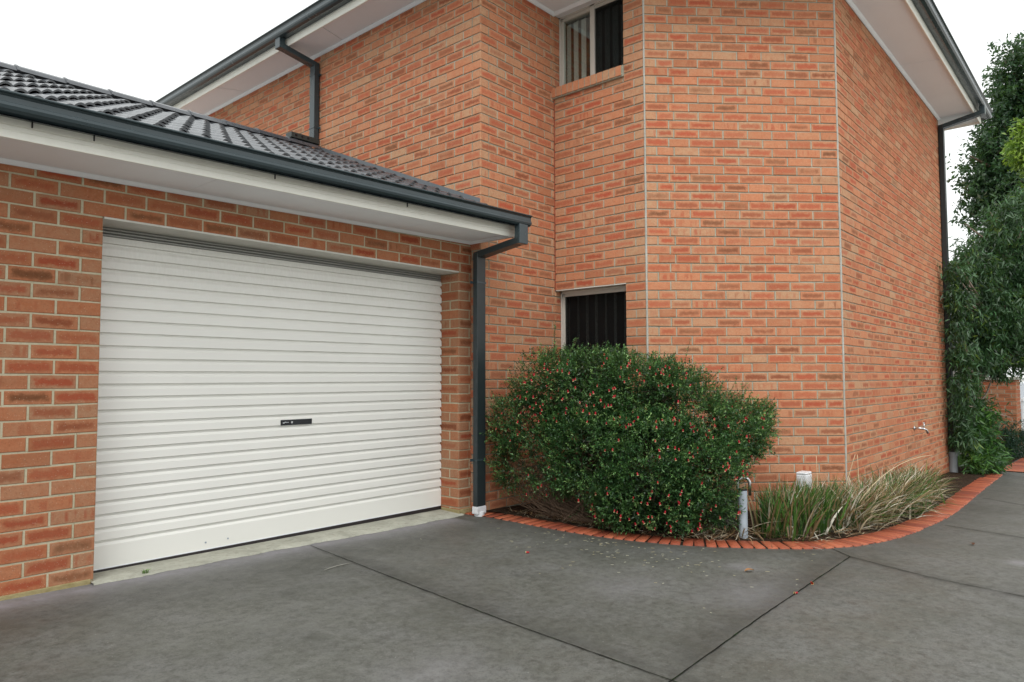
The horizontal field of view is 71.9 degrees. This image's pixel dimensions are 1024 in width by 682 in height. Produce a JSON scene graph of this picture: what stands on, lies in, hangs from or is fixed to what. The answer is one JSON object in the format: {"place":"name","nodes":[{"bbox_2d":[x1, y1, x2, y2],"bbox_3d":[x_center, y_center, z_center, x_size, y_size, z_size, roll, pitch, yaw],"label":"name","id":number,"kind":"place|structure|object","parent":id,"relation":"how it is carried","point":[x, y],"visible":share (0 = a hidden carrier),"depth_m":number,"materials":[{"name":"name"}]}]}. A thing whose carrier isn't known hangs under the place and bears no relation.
{"place":"outdoors","nodes":[
{"label":"outdoors","id":0,"kind":"place"},
{"bbox_2d":[0,445,1023,681],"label":"driveway","id":1,"kind":"structure","parent":0,"point":[467,598],"depth_m":3.64,"materials":[{"name":"concrete"}]},
{"bbox_2d":[0,61,532,600],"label":"brick garage","id":2,"kind":"structure","parent":1,"relation":"on","point":[218,333],"depth_m":4.88,"materials":[{"name":"brick"}]},
{"bbox_2d":[93,231,441,572],"bbox_3d":[-1.653,0.419,5.476,0.046,2.164,2.985,-3,-4,41],"label":"roller door","id":3,"kind":"structure","parent":2,"relation":"in","point":[243,400],"depth_m":5.18,"materials":[{"name":"metal"}]},
{"bbox_2d":[91,509,463,584],"bbox_3d":[-1.536,1.491,5.313,0.361,0.052,3.019,-3,-4,41],"label":"threshold","id":4,"kind":"object","parent":1,"relation":"on","point":[120,574],"visible":0.98,"depth_m":5.05,"materials":[{"name":"concrete"}]},
{"bbox_2d":[155,0,992,511],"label":"brick house","id":5,"kind":"structure","parent":1,"relation":"on","point":[751,194],"depth_m":6.96,"materials":[{"name":"orange brick"}]},
{"bbox_2d":[551,0,624,102],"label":"window","id":6,"kind":"structure","parent":5,"relation":"in","point":[590,48],"depth_m":7.27,"materials":[{"name":"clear glass"}]},
{"bbox_2d":[557,285,626,405],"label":"window","id":7,"kind":"structure","parent":5,"relation":"in","point":[597,315],"depth_m":7.16,"materials":[{"name":"black glass"}]},
{"bbox_2d":[539,534,811,612],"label":"fallen stamens","id":8,"kind":"object","parent":1,"relation":"on","point":[645,548],"visible":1,"depth_m":4.81,"materials":[{"name":"red plant"}]},
{"bbox_2d":[465,473,1002,548],"bbox_3d":[3.827,1.720,7.287,8.384,0.256,2.527,1,-3,-27],"label":"garden edging","id":9,"kind":"object","parent":1,"relation":"on","point":[966,494],"visible":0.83,"depth_m":5.63,"materials":[{"name":"brick"}]},
{"bbox_2d":[945,30,1023,246],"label":"conifer tree","id":10,"kind":"object","parent":1,"relation":"on","point":[989,169],"visible":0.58,"depth_m":18.82,"materials":[{"name":"green plant"}]},
{"bbox_2d":[981,377,1021,442],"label":"gate pillar","id":11,"kind":"structure","parent":1,"relation":"on","point":[1005,394],"depth_m":15.29,"materials":[{"name":"brick"}]},
{"bbox_2d":[998,117,1023,191],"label":"lime green tree","id":12,"kind":"object","parent":1,"relation":"on","point":[1013,149],"visible":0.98,"depth_m":15.08,"materials":[{"name":"green plant"}]},
{"bbox_2d":[1021,398,1023,429],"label":"railing","id":13,"kind":"object","parent":1,"relation":"on","point":[1022,404],"visible":0.84,"depth_m":15.70,"materials":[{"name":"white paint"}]},
{"bbox_2d":[0,0,1023,377],"label":"sky","id":14,"kind":"structure","parent":0,"point":[143,49],"materials":[{"name":"white"}]},
{"bbox_2d":[487,470,981,541],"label":"garden soil","id":15,"kind":"structure","parent":0,"point":[967,479],"depth_m":5.98,"materials":[{"name":"brown soil"}]},
{"bbox_2d":[479,320,786,538],"bbox_3d":[0.917,0.685,5.983,2.665,1.791,1.499,-1,-3,20],"label":"flowering bush","id":16,"kind":"object","parent":15,"relation":"on","point":[680,437],"visible":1,"depth_m":5.71,"materials":[{"name":"green plant"}]},
{"bbox_2d":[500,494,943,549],"bbox_3d":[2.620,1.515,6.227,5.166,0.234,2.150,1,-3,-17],"label":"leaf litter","id":17,"kind":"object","parent":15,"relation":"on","point":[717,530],"visible":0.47,"depth_m":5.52,"materials":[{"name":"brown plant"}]},
{"bbox_2d":[738,488,747,538],"bbox_3d":[1.781,1.359,5.438,0.069,0.432,0.069,-3,-4,41],"label":"pipe post","id":18,"kind":"object","parent":15,"relation":"on","point":[743,518],"visible":0.72,"depth_m":5.41,"materials":[{"name":"metal"}]},
{"bbox_2d":[736,477,750,532],"bbox_3d":[1.855,1.309,5.642,0.121,0.452,0.025,0,-3,0],"label":"pipe hoop","id":19,"kind":"object","parent":15,"relation":"on","point":[749,485],"visible":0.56,"depth_m":5.64,"materials":[{"name":"silver metal"}]},
{"bbox_2d":[737,515,789,537],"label":"strappy grass","id":20,"kind":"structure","parent":15,"relation":"on","point":[769,532],"depth_m":5.41,"materials":[{"name":"green plant"}]},
{"bbox_2d":[742,475,863,541],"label":"strappy grass","id":21,"kind":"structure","parent":15,"relation":"on","point":[797,508],"depth_m":5.53,"materials":[{"name":"green plant"}]},
{"bbox_2d":[796,471,811,491],"bbox_3d":[2.670,1.399,6.445,0.100,0.410,0.154,-3,-4,41],"label":"pipe","id":22,"kind":"object","parent":15,"relation":"on","point":[806,475],"visible":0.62,"depth_m":6.41,"materials":[{"name":"white plastic"}]},
{"bbox_2d":[800,470,930,531],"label":"strappy grass","id":23,"kind":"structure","parent":15,"relation":"on","point":[873,507],"depth_m":5.94,"materials":[{"name":"green plant"}]},
{"bbox_2d":[856,455,929,506],"bbox_3d":[3.207,1.272,5.998,0.815,0.593,0.008,0,-3,-7],"label":"dry stalk","id":24,"kind":"object","parent":15,"relation":"on","point":[886,473],"visible":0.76,"depth_m":6.00,"materials":[{"name":"beige plant"}]},
{"bbox_2d":[847,461,970,521],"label":"strappy grass","id":25,"kind":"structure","parent":15,"relation":"on","point":[920,486],"depth_m":6.81,"materials":[{"name":"green plant"}]},
{"bbox_2d":[903,462,961,493],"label":"strappy grass","id":26,"kind":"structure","parent":15,"relation":"on","point":[926,471],"depth_m":7.96,"materials":[{"name":"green plant"}]},
{"bbox_2d":[958,455,1013,465],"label":"lawn grass","id":27,"kind":"structure","parent":0,"point":[960,463],"depth_m":12.22,"materials":[{"name":"green plant"}]},
{"bbox_2d":[958,454,1017,477],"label":"garden soil","id":28,"kind":"structure","parent":0,"point":[961,469],"depth_m":10.87,"materials":[{"name":"brown soil"}]},
{"bbox_2d":[938,173,1023,467],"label":"gum tree","id":29,"kind":"object","parent":28,"relation":"on","point":[984,299],"visible":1,"depth_m":10.45,"materials":[{"name":"green plant"}]},
{"bbox_2d":[956,393,1014,474],"bbox_3d":[6.900,1.404,10.383,0.838,1.319,1.478,-3,-4,41],"label":"broadleaf shrub","id":30,"kind":"object","parent":28,"relation":"on","point":[989,460],"visible":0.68,"depth_m":10.28,"materials":[{"name":"green plant"}]},
{"bbox_2d":[993,417,1023,458],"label":"dark shrub","id":31,"kind":"object","parent":28,"relation":"on","point":[1016,443],"visible":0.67,"depth_m":12.88,"materials":[{"name":"green plant"}]},
{"bbox_2d":[1005,457,1023,471],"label":"brick paving","id":32,"kind":"structure","parent":0,"point":[1017,465],"depth_m":11.26,"materials":[{"name":"red brick"}]},
{"label":"ground","id":33,"kind":"structure","parent":0,"visible":0},
{"bbox_2d":[1020,382,1023,420],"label":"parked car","id":34,"kind":"object","parent":33,"relation":"on","point":[1021,390],"depth_m":20.30,"materials":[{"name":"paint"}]}
]}

